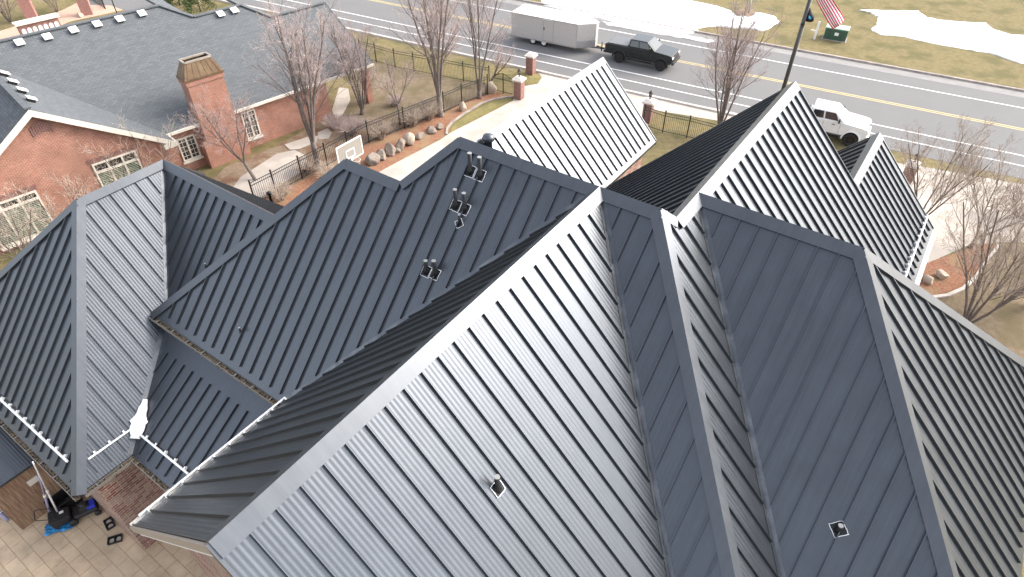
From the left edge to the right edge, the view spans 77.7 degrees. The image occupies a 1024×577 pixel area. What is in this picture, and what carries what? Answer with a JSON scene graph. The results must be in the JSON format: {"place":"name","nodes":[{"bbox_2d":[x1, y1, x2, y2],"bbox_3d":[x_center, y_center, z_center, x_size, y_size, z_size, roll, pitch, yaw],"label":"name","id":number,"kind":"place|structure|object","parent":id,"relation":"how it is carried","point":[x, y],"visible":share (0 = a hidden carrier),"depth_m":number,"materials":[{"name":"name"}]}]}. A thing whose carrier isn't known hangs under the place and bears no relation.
{"place":"outdoors","nodes":[
{"label":"outdoors","id":0,"kind":"place"},
{"bbox_2d":[11,13,60,34],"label":"garden wall","id":1,"kind":"structure","parent":0,"point":[38,23],"depth_m":56.97,"materials":[{"name":"concrete"}]},
{"bbox_2d":[0,495,206,576],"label":"patio","id":2,"kind":"structure","parent":0,"point":[82,548],"depth_m":21.85,"materials":[{"name":"beige tile"}]},
{"bbox_2d":[0,510,8,521],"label":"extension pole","id":3,"kind":"object","parent":2,"relation":"on","point":[4,516],"visible":1,"depth_m":22.71,"materials":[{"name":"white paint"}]},
{"bbox_2d":[37,473,50,511],"bbox_3d":[-15.988,7.106,21.743,1.260,3.202,0.093,6,42,6],"label":"extension pole","id":4,"kind":"object","parent":2,"relation":"on","point":[45,499],"visible":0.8,"depth_m":21.68,"materials":[{"name":"silver metal"}]},
{"bbox_2d":[32,461,57,511],"bbox_3d":[-15.409,6.752,21.086,1.862,4.603,0.074,15,44,16],"label":"extension pole","id":5,"kind":"object","parent":2,"relation":"on","point":[49,495],"visible":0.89,"depth_m":20.89,"materials":[{"name":"white metal"}]},
{"bbox_2d":[44,522,73,535],"bbox_3d":[-16.088,8.443,22.523,0.885,0.123,0.790,-29,49,-29],"label":"tarp","id":6,"kind":"object","parent":2,"relation":"on","point":[52,530],"visible":0.56,"depth_m":22.45,"materials":[{"name":"blue plastic"}]},
{"bbox_2d":[43,489,82,510],"bbox_3d":[-16.257,7.707,23.064,0.700,0.520,0.940,26,47,26],"label":"storage bin","id":7,"kind":"object","parent":2,"relation":"on","point":[61,498],"visible":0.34,"depth_m":23.08,"materials":[{"name":"black plastic"}]},
{"bbox_2d":[34,498,101,528],"bbox_3d":[-15.688,7.872,22.491,1.716,1.036,0.700,-23,47,-24],"label":"lawn mower","id":8,"kind":"object","parent":2,"relation":"on","point":[60,518],"visible":0.92,"depth_m":22.52,"materials":[{"name":"black plastic"}]},
{"bbox_2d":[103,516,115,530],"bbox_3d":[-14.348,8.372,22.647,0.280,0.090,0.460,-30,50,-30],"label":"plastic tray","id":9,"kind":"object","parent":2,"relation":"on","point":[109,523],"visible":1,"depth_m":22.65,"materials":[{"name":"plastic"}]},
{"bbox_2d":[107,533,122,545],"bbox_3d":[-13.872,8.765,22.206,0.460,0.090,0.280,-13,43,-15],"label":"plastic tray","id":10,"kind":"object","parent":2,"relation":"on","point":[114,539],"visible":1,"depth_m":22.21,"materials":[{"name":"plastic"}]},
{"bbox_2d":[89,0,164,10],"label":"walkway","id":11,"kind":"structure","parent":0,"point":[126,5],"depth_m":64.87,"materials":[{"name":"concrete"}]},
{"bbox_2d":[91,0,105,8],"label":"bare shrub","id":12,"kind":"object","parent":11,"relation":"on","point":[101,5],"visible":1,"depth_m":63.89,"materials":[{"name":"brown plant"}]},
{"bbox_2d":[234,150,305,196],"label":"neighbor patio","id":13,"kind":"structure","parent":0,"point":[275,161],"depth_m":40.51,"materials":[{"name":"concrete"}]},
{"bbox_2d":[0,0,1023,576],"bbox_3d":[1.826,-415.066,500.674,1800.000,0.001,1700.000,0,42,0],"label":"ground","id":14,"kind":"structure","parent":0,"point":[868,44],"depth_m":56.51,"materials":[{"name":"beige plant"}]},
{"bbox_2d":[0,0,18,21],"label":"bare shrub","id":15,"kind":"object","parent":14,"relation":"on","point":[2,12],"visible":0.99,"depth_m":60.02,"materials":[{"name":"brown plant"}]},
{"bbox_2d":[0,189,59,263],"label":"bare tree","id":16,"kind":"object","parent":14,"relation":"on","point":[5,232],"visible":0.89,"depth_m":31.23,"materials":[{"name":"brown plant"}]},
{"bbox_2d":[0,170,99,229],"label":"bare tree","id":17,"kind":"object","parent":14,"relation":"on","point":[51,207],"visible":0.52,"depth_m":32.44,"materials":[{"name":"brown plant"}]},
{"bbox_2d":[0,3,121,38],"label":"gravel area","id":18,"kind":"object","parent":14,"relation":"on","point":[68,14],"visible":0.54,"depth_m":62.39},
{"bbox_2d":[17,0,37,18],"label":"brick column","id":19,"kind":"structure","parent":18,"relation":"on","point":[27,8],"depth_m":60.06,"materials":[{"name":"brick"}]},
{"bbox_2d":[41,0,57,11],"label":"bare shrub","id":20,"kind":"object","parent":18,"relation":"on","point":[52,3],"visible":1,"depth_m":62.50,"materials":[{"name":"brown plant"}]},
{"bbox_2d":[77,12,83,17],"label":"boulder","id":21,"kind":"object","parent":18,"relation":"on","point":[80,15],"visible":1,"depth_m":61.71,"materials":[{"name":"beige stone"}]},
{"bbox_2d":[76,0,93,15],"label":"brick column","id":22,"kind":"structure","parent":18,"relation":"on","point":[85,7],"depth_m":61.80,"materials":[{"name":"brick"}]},
{"bbox_2d":[74,109,192,190],"bbox_3d":[-21.959,-7.433,36.189,5.296,6.087,6.324,24,47,24],"label":"bare tree","id":23,"kind":"object","parent":14,"relation":"on","point":[127,173],"visible":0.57,"depth_m":35.77,"materials":[{"name":"brown plant"}]},
{"bbox_2d":[165,0,191,5],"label":"evergreen shrub","id":24,"kind":"object","parent":14,"relation":"on","point":[171,1],"visible":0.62,"depth_m":63.68,"materials":[{"name":"green plant"}]},
{"bbox_2d":[0,0,373,254],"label":"brick house","id":25,"kind":"structure","parent":14,"relation":"on","point":[150,69],"depth_m":38.50,"materials":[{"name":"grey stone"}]},
{"bbox_2d":[0,190,52,251],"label":"window","id":26,"kind":"structure","parent":25,"relation":"in","point":[16,198],"depth_m":34.02,"materials":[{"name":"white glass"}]},
{"bbox_2d":[91,150,142,186],"bbox_3d":[-22.498,-6.378,36.766,0.135,2.748,2.355,33,51,32],"label":"window","id":27,"kind":"structure","parent":25,"relation":"in","point":[132,163],"depth_m":36.25,"materials":[{"name":"beige glass"}]},
{"bbox_2d":[176,134,203,164],"bbox_3d":[-20.225,-8.751,39.842,0.220,1.655,1.282,33,51,32],"label":"window","id":28,"kind":"structure","parent":25,"relation":"in","point":[193,152],"depth_m":39.90,"materials":[{"name":"beige glass"}]},
{"bbox_2d":[240,108,262,140],"bbox_3d":[-17.242,-10.808,42.052,0.220,1.994,1.137,33,51,32],"label":"window","id":29,"kind":"structure","parent":25,"relation":"in","point":[257,129],"depth_m":42.16,"materials":[{"name":"white glass"}]},
{"bbox_2d":[181,0,216,13],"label":"evergreen shrub","id":30,"kind":"object","parent":14,"relation":"on","point":[186,4],"visible":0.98,"depth_m":62.29,"materials":[{"name":"green plant"}]},
{"bbox_2d":[214,114,406,198],"bbox_3d":[-14.365,-8.758,42.062,5.694,0.003,16.681,28,48,28],"label":"neighbor bed","id":31,"kind":"object","parent":14,"relation":"on","point":[231,174],"visible":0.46,"depth_m":42.71,"materials":[{"name":"soil"}]},
{"bbox_2d":[180,85,270,179],"bbox_3d":[-16.975,-9.178,37.815,4.418,6.468,3.860,-30,50,-30],"label":"bare tree","id":32,"kind":"object","parent":31,"relation":"on","point":[243,161],"visible":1,"depth_m":37.55,"materials":[{"name":"brown plant"}]},
{"bbox_2d":[242,0,359,166],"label":"bare tree","id":33,"kind":"object","parent":31,"relation":"on","point":[303,85],"visible":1,"depth_m":36.46,"materials":[{"name":"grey plant"}]},
{"bbox_2d":[285,136,317,149],"bbox_3d":[-14.170,-9.953,43.341,2.380,0.003,1.204,-29,49,-29],"label":"neighbor step","id":34,"kind":"object","parent":31,"relation":"on","point":[300,143],"visible":0.95,"depth_m":43.23,"materials":[{"name":"concrete"}]},
{"bbox_2d":[283,154,320,172],"bbox_3d":[-13.092,-7.832,40.120,2.473,1.239,1.905,-23,47,-24],"label":"bare shrub","id":35,"kind":"object","parent":31,"relation":"on","point":[308,164],"visible":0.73,"depth_m":40.15,"materials":[{"name":"brown plant"}]},
{"bbox_2d":[318,128,331,138],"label":"neighbor slab","id":36,"kind":"structure","parent":31,"relation":"on","point":[325,133],"depth_m":44.29,"materials":[{"name":"concrete"}]},
{"bbox_2d":[317,111,348,129],"bbox_3d":[-12.425,-11.765,44.633,2.264,1.143,2.085,0,42,0],"label":"bare shrub","id":37,"kind":"object","parent":31,"relation":"on","point":[333,123],"visible":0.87,"depth_m":44.55,"materials":[{"name":"brown plant"}]},
{"bbox_2d":[331,113,367,135],"bbox_3d":[-11.249,-11.306,43.895,2.622,1.445,2.807,25,47,25],"label":"bare shrub","id":38,"kind":"object","parent":31,"relation":"on","point":[348,125],"visible":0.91,"depth_m":43.82,"materials":[{"name":"brown plant"}]},
{"bbox_2d":[368,46,418,124],"bbox_3d":[-7.791,-13.373,43.564,2.819,5.183,4.319,5,42,6],"label":"bare tree","id":39,"kind":"object","parent":31,"relation":"on","point":[392,84],"visible":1,"depth_m":43.50,"materials":[{"name":"brown plant"}]},
{"bbox_2d":[332,87,349,117],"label":"neighbor walk","id":40,"kind":"structure","parent":14,"relation":"on","point":[341,103],"depth_m":48.18,"materials":[{"name":"concrete"}]},
{"bbox_2d":[335,135,363,163],"bbox_3d":[-9.216,-6.659,36.694,1.475,4.035,1.473,-4,42,-5],"label":"basketball hoop","id":41,"kind":"object","parent":14,"relation":"on","point":[351,149],"visible":0.62,"depth_m":35.74,"materials":[{"name":"white paint"}]},
{"bbox_2d":[266,92,512,205],"bbox_3d":[-8.354,-9.179,42.574,4.329,0.003,23.860,24,47,25],"label":"mulch bed","id":42,"kind":"object","parent":14,"relation":"on","point":[450,115],"visible":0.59,"depth_m":43.38,"materials":[{"name":"red plant"}]},
{"bbox_2d":[258,179,297,200],"bbox_3d":[-13.939,-5.933,37.996,2.228,1.209,2.155,21,46,22],"label":"bare shrub","id":43,"kind":"object","parent":42,"relation":"on","point":[279,196],"visible":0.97,"depth_m":37.96,"materials":[{"name":"brown plant"}]},
{"bbox_2d":[308,158,337,178],"bbox_3d":[-11.668,-7.540,39.887,2.458,1.121,2.542,0,42,0],"label":"bare shrub","id":44,"kind":"object","parent":42,"relation":"on","point":[325,170],"visible":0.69,"depth_m":39.88,"materials":[{"name":"brown plant"}]},
{"bbox_2d":[248,74,487,198],"bbox_3d":[-8.877,-10.816,43.189,0.988,1.645,20.310,30,50,30],"label":"iron fence","id":45,"kind":"object","parent":42,"relation":"on","point":[368,140],"visible":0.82,"depth_m":41.90,"materials":[{"name":"black metal"}]},
{"bbox_2d":[365,152,379,165],"bbox_3d":[-9.063,-8.372,41.327,1.009,0.867,0.998,31,50,30],"label":"boulder","id":46,"kind":"object","parent":42,"relation":"on","point":[372,158],"visible":1,"depth_m":41.03,"materials":[{"name":"grey stone"}]},
{"bbox_2d":[365,118,392,139],"bbox_3d":[-9.086,-10.956,43.494,2.215,1.464,2.278,-26,48,-27],"label":"bare shrub","id":47,"kind":"object","parent":42,"relation":"on","point":[381,134],"visible":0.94,"depth_m":43.35,"materials":[{"name":"brown plant"}]},
{"bbox_2d":[376,149,385,159],"bbox_3d":[-8.645,-8.793,41.839,0.677,0.746,1.016,-32,51,-31],"label":"boulder","id":48,"kind":"object","parent":42,"relation":"on","point":[381,153],"visible":0.84,"depth_m":41.57,"materials":[{"name":"grey stone"}]},
{"bbox_2d":[384,142,395,156],"bbox_3d":[-8.097,-9.230,42.081,0.715,1.033,0.763,16,44,17],"label":"boulder","id":49,"kind":"object","parent":42,"relation":"on","point":[390,149],"visible":0.99,"depth_m":41.88,"materials":[{"name":"grey stone"}]},
{"bbox_2d":[395,138,405,150],"bbox_3d":[-7.540,-9.633,42.697,0.677,0.948,0.887,11,43,11],"label":"boulder","id":50,"kind":"object","parent":42,"relation":"on","point":[400,143],"visible":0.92,"depth_m":42.43,"materials":[{"name":"beige stone"}]},
{"bbox_2d":[403,132,414,144],"bbox_3d":[-6.979,-10.093,43.206,0.760,0.957,0.846,-22,46,-23],"label":"boulder","id":51,"kind":"object","parent":42,"relation":"on","point":[409,138],"visible":0.94,"depth_m":42.91,"materials":[{"name":"beige stone"}]},
{"bbox_2d":[397,105,425,126],"bbox_3d":[-7.148,-12.168,44.844,2.409,1.500,2.595,23,46,23],"label":"bare shrub","id":52,"kind":"object","parent":42,"relation":"on","point":[411,122],"visible":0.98,"depth_m":44.70,"materials":[{"name":"brown plant"}]},
{"bbox_2d":[415,132,424,139],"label":"boulder","id":53,"kind":"object","parent":42,"relation":"on","point":[419,135],"visible":0.98,"depth_m":43.71,"materials":[{"name":"beige stone"}]},
{"bbox_2d":[373,0,471,117],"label":"bare tree","id":54,"kind":"object","parent":42,"relation":"on","point":[437,73],"visible":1,"depth_m":42.28,"materials":[{"name":"brown plant"}]},
{"bbox_2d":[415,95,447,120],"bbox_3d":[-5.856,-12.921,45.598,2.610,1.636,2.598,0,42,0],"label":"bare shrub","id":55,"kind":"object","parent":42,"relation":"on","point":[430,115],"visible":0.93,"depth_m":45.48,"materials":[{"name":"brown plant"}]},
{"bbox_2d":[426,126,436,133],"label":"boulder","id":56,"kind":"object","parent":42,"relation":"on","point":[431,130],"visible":1,"depth_m":44.36,"materials":[{"name":"beige stone"}]},
{"bbox_2d":[437,123,442,129],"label":"boulder","id":57,"kind":"object","parent":42,"relation":"on","point":[439,126],"visible":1,"depth_m":44.87,"materials":[{"name":"beige stone"}]},
{"bbox_2d":[459,101,466,111],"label":"boulder","id":58,"kind":"object","parent":42,"relation":"on","point":[462,107],"visible":0.98,"depth_m":46.80,"materials":[{"name":"beige stone"}]},
{"bbox_2d":[439,0,519,98],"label":"bare tree","id":59,"kind":"object","parent":42,"relation":"on","point":[475,52],"visible":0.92,"depth_m":45.58,"materials":[{"name":"brown plant"}]},
{"bbox_2d":[485,81,496,93],"bbox_3d":[-1.642,-15.454,49.176,1.004,1.266,0.551,-10,43,-11],"label":"boulder","id":60,"kind":"object","parent":42,"relation":"on","point":[492,88],"visible":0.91,"depth_m":48.95,"materials":[{"name":"beige stone"}]},
{"bbox_2d":[494,73,512,94],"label":"iron gate","id":61,"kind":"structure","parent":42,"relation":"on","point":[504,82],"depth_m":48.80,"materials":[{"name":"black metal"}]},
{"bbox_2d":[342,62,485,130],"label":"neighbor yard","id":62,"kind":"structure","parent":14,"relation":"on","point":[421,87],"depth_m":49.39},
{"bbox_2d":[306,4,380,114],"bbox_3d":[-11.402,-15.694,44.093,4.380,7.931,4.977,10,42,11],"label":"bare tree","id":63,"kind":"object","parent":62,"relation":"on","point":[344,53],"visible":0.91,"depth_m":43.59,"materials":[{"name":"brown plant"}]},
{"bbox_2d":[384,92,403,106],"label":"bare shrub","id":64,"kind":"object","parent":62,"relation":"on","point":[392,101],"visible":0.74,"depth_m":47.38,"materials":[{"name":"brown plant"}]},
{"bbox_2d":[358,38,489,83],"bbox_3d":[-7.481,-18.414,51.770,12.612,1.645,0.600,19,45,20],"label":"iron fence","id":65,"kind":"object","parent":14,"relation":"on","point":[412,56],"visible":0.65,"depth_m":51.77,"materials":[{"name":"black metal"}]},
{"bbox_2d":[215,0,735,115],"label":"kerb","id":66,"kind":"structure","parent":14,"relation":"on","point":[568,77],"depth_m":52.75,"materials":[{"name":"concrete"}]},
{"bbox_2d":[446,96,512,134],"bbox_3d":[-2.697,-12.994,46.873,1.358,0.120,7.782,27,48,27],"label":"bed edging","id":67,"kind":"object","parent":14,"relation":"on","point":[464,113],"visible":1,"depth_m":47.21,"materials":[{"name":"concrete"}]},
{"bbox_2d":[451,98,511,131],"bbox_3d":[-2.445,-12.915,46.811,1.000,0.003,6.832,28,48,27],"label":"lawn strip","id":68,"kind":"object","parent":14,"relation":"on","point":[477,113],"visible":1,"depth_m":46.77,"materials":[{"name":"plant"}]},
{"bbox_2d":[490,45,516,81],"bbox_3d":[-0.731,-17.392,49.399,2.295,3.504,2.631,0,42,0],"label":"bare tree","id":69,"kind":"object","parent":14,"relation":"on","point":[497,62],"visible":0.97,"depth_m":49.18,"materials":[{"name":"brown plant"}]},
{"bbox_2d":[0,57,1023,576],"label":"house","id":70,"kind":"structure","parent":14,"relation":"on","point":[560,331],"depth_m":14.34,"materials":[{"name":"grey metal"}]},
{"bbox_2d":[129,399,147,438],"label":"snow","id":71,"kind":"structure","parent":70,"relation":"on","point":[138,421],"depth_m":19.68,"materials":[{"name":"white snow"}]},
{"bbox_2d":[493,72,541,83],"bbox_3d":[0.424,-17.477,51.970,4.304,0.003,1.993,15,44,16],"label":"verge patch","id":72,"kind":"object","parent":14,"relation":"on","point":[535,78],"visible":0.56,"depth_m":51.72,"materials":[{"name":"plant"}]},
{"bbox_2d":[524,52,537,74],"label":"brick pillar","id":73,"kind":"structure","parent":72,"relation":"on","point":[530,63],"depth_m":51.37,"materials":[{"name":"brick"}]},
{"bbox_2d":[541,0,778,33],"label":"snow","id":74,"kind":"structure","parent":14,"relation":"on","point":[690,14],"depth_m":62.85,"materials":[{"name":"white snow"}]},
{"bbox_2d":[738,8,755,16],"bbox_3d":[23.370,-27.448,63.156,1.748,0.003,2.804,28,48,28],"label":"mulch ring","id":75,"kind":"object","parent":74,"relation":"on","point":[752,11],"visible":0.65,"depth_m":63.11,"materials":[{"name":"soil"}]},
{"bbox_2d":[643,104,715,137],"bbox_3d":[12.649,-10.811,43.290,8.052,1.645,0.322,22,46,23],"label":"iron fence","id":76,"kind":"object","parent":14,"relation":"on","point":[689,120],"visible":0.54,"depth_m":43.90,"materials":[{"name":"black metal"}]},
{"bbox_2d":[689,0,787,124],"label":"bare tree","id":77,"kind":"object","parent":14,"relation":"on","point":[730,70],"visible":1,"depth_m":40.86,"materials":[{"name":"grey plant"}]},
{"bbox_2d":[517,0,1023,91],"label":"kerb","id":78,"kind":"structure","parent":14,"relation":"on","point":[893,67],"depth_m":54.58,"materials":[{"name":"concrete"}]},
{"bbox_2d":[781,0,811,89],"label":"flagpole","id":79,"kind":"object","parent":14,"relation":"on","point":[794,53],"visible":0.52,"depth_m":37.59,"materials":[{"name":"brown metal"}]},
{"bbox_2d":[806,8,814,21],"bbox_3d":[17.108,-15.857,36.334,0.601,1.230,0.296,23,46,24],"label":"flag","id":80,"kind":"object","parent":79,"relation":"attached to","point":[810,17],"visible":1,"depth_m":36.46,"materials":[{"name":"black fabric"}]},
{"bbox_2d":[817,0,844,29],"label":"flag","id":81,"kind":"object","parent":79,"relation":"attached to","point":[833,15],"visible":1,"depth_m":35.93,"materials":[{"name":"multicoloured fabric"}]},
{"bbox_2d":[811,21,820,38],"bbox_3d":[27.442,-23.458,57.669,0.590,1.600,0.060,20,45,21],"label":"marker post","id":82,"kind":"object","parent":14,"relation":"on","point":[816,31],"visible":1,"depth_m":57.63,"materials":[{"name":"white paint"}]},
{"bbox_2d":[821,23,850,42],"bbox_3d":[29.554,-23.302,57.892,2.100,1.085,1.400,20,45,21],"label":"utility cabinet","id":83,"kind":"object","parent":14,"relation":"on","point":[839,33],"visible":0.94,"depth_m":57.50,"materials":[{"name":"green metal"}]},
{"bbox_2d":[903,153,920,183],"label":"brick pillar","id":84,"kind":"structure","parent":14,"relation":"on","point":[909,172],"depth_m":39.35,"materials":[{"name":"brick"}]},
{"bbox_2d":[888,112,1019,214],"bbox_3d":[23.617,-6.368,34.748,5.266,6.699,6.126,0,42,0],"label":"bare tree","id":85,"kind":"object","parent":14,"relation":"on","point":[950,178],"visible":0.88,"depth_m":34.74,"materials":[{"name":"brown plant"}]},
{"bbox_2d":[919,243,995,294],"bbox_3d":[21.809,-0.482,32.907,11.687,0.003,2.192,-18,45,-20],"label":"mulch bed","id":86,"kind":"object","parent":14,"relation":"on","point":[952,281],"visible":0.41,"depth_m":33.31,"materials":[{"name":"red plant"}]},
{"bbox_2d":[923,274,933,284],"bbox_3d":[21.407,-0.454,32.680,0.611,0.496,0.462,-61,69,-45],"label":"boulder","id":87,"kind":"object","parent":86,"relation":"on","point":[927,279],"visible":1,"depth_m":32.51,"materials":[{"name":"grey stone"}]},
{"bbox_2d":[936,269,948,278],"bbox_3d":[22.247,-0.688,32.913,0.643,0.448,0.483,29,49,29],"label":"boulder","id":88,"kind":"object","parent":86,"relation":"on","point":[941,274],"visible":1,"depth_m":32.81,"materials":[{"name":"grey stone"}]},
{"bbox_2d":[933,244,1000,298],"bbox_3d":[23.291,-0.514,32.903,9.071,0.140,1.129,-23,47,-24],"label":"bed edging","id":89,"kind":"object","parent":86,"relation":"on","point":[953,292],"visible":0.42,"depth_m":32.10,"materials":[{"name":"concrete"}]},
{"bbox_2d":[942,139,1023,248],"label":"bare tree","id":90,"kind":"object","parent":86,"relation":"on","point":[975,198],"visible":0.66,"depth_m":33.89,"materials":[{"name":"brown plant"}]},
{"bbox_2d":[986,179,1023,218],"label":"bare shrub","id":91,"kind":"object","parent":14,"relation":"on","point":[1013,188],"visible":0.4,"depth_m":36.59,"materials":[{"name":"plant"}]},
{"bbox_2d":[380,73,647,180],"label":"driveway","id":92,"kind":"structure","parent":0,"point":[400,170],"depth_m":45.49,"materials":[{"name":"concrete"}]},
{"bbox_2d":[512,68,525,99],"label":"brick pillar","id":93,"kind":"structure","parent":92,"relation":"on","point":[519,86],"depth_m":47.89,"materials":[{"name":"brick"}]},
{"bbox_2d":[642,90,656,123],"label":"brick pillar","id":94,"kind":"structure","parent":92,"relation":"on","point":[649,102],"depth_m":44.99,"materials":[{"name":"brick"}]},
{"bbox_2d":[235,0,1023,178],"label":"road","id":95,"kind":"structure","parent":0,"point":[886,114],"depth_m":51.03,"materials":[{"name":"grey asphalt"}]},
{"bbox_2d":[511,4,604,50],"bbox_3d":[4.442,-22.771,56.021,8.936,2.580,2.540,20,45,21],"label":"enclosed trailer","id":96,"kind":"object","parent":95,"relation":"on","point":[544,26],"visible":1,"depth_m":55.28,"materials":[{"name":"grey metal"}]},
{"bbox_2d":[259,0,1023,165],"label":"road marking","id":97,"kind":"object","parent":95,"relation":"on","point":[701,87],"visible":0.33,"depth_m":51.49,"materials":[{"name":"white paint"}]},
{"bbox_2d":[603,33,679,70],"bbox_3d":[10.894,-19.971,53.269,6.140,2.080,2.540,20,45,21],"label":"pickup truck","id":98,"kind":"object","parent":95,"relation":"on","point":[644,48],"visible":1,"depth_m":52.50,"materials":[{"name":"black paint"}]},
{"bbox_2d":[601,21,713,42],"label":"snow","id":99,"kind":"structure","parent":95,"relation":"on","point":[698,39],"depth_m":59.12,"materials":[{"name":"white snow"}]},
{"bbox_2d":[370,0,1023,130],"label":"road centre marking","id":100,"kind":"object","parent":95,"relation":"on","point":[799,85],"visible":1,"depth_m":49.51,"materials":[{"name":"yellow paint"}]},
{"bbox_2d":[493,0,1023,97],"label":"road gutter","id":101,"kind":"object","parent":95,"relation":"on","point":[906,73],"visible":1,"depth_m":53.45,"materials":[{"name":"concrete"}]},
{"bbox_2d":[809,98,871,145],"bbox_3d":[21.558,-11.712,44.002,6.140,2.080,2.540,20,45,21],"label":"car","id":102,"kind":"object","parent":95,"relation":"on","point":[837,119],"visible":0.55,"depth_m":42.96,"materials":[{"name":"white paint"}]},
{"bbox_2d":[641,99,737,119],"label":"pavement","id":103,"kind":"structure","parent":0,"point":[663,106],"depth_m":47.24,"materials":[{"name":"concrete"}]},
{"bbox_2d":[859,10,1023,63],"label":"snow","id":104,"kind":"structure","parent":0,"point":[985,37],"depth_m":59.03,"materials":[{"name":"white snow"}]},
{"bbox_2d":[898,163,1023,262],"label":"driveway","id":105,"kind":"structure","parent":0,"point":[938,250],"depth_m":37.35,"materials":[{"name":"concrete"}]},
{"bbox_2d":[939,247,1023,358],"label":"lawn","id":106,"kind":"structure","parent":0,"point":[1004,325],"depth_m":31.05,"materials":[{"name":"beige plant"}]},
{"bbox_2d":[928,146,1023,323],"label":"bare tree","id":107,"kind":"object","parent":106,"relation":"on","point":[970,317],"visible":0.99,"depth_m":29.23,"materials":[{"name":"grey plant"}]},
{"bbox_2d":[1007,203,1023,278],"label":"bare tree","id":108,"kind":"object","parent":106,"relation":"on","point":[1019,234],"visible":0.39,"depth_m":30.86,"materials":[{"name":"brown plant"}]}
]}

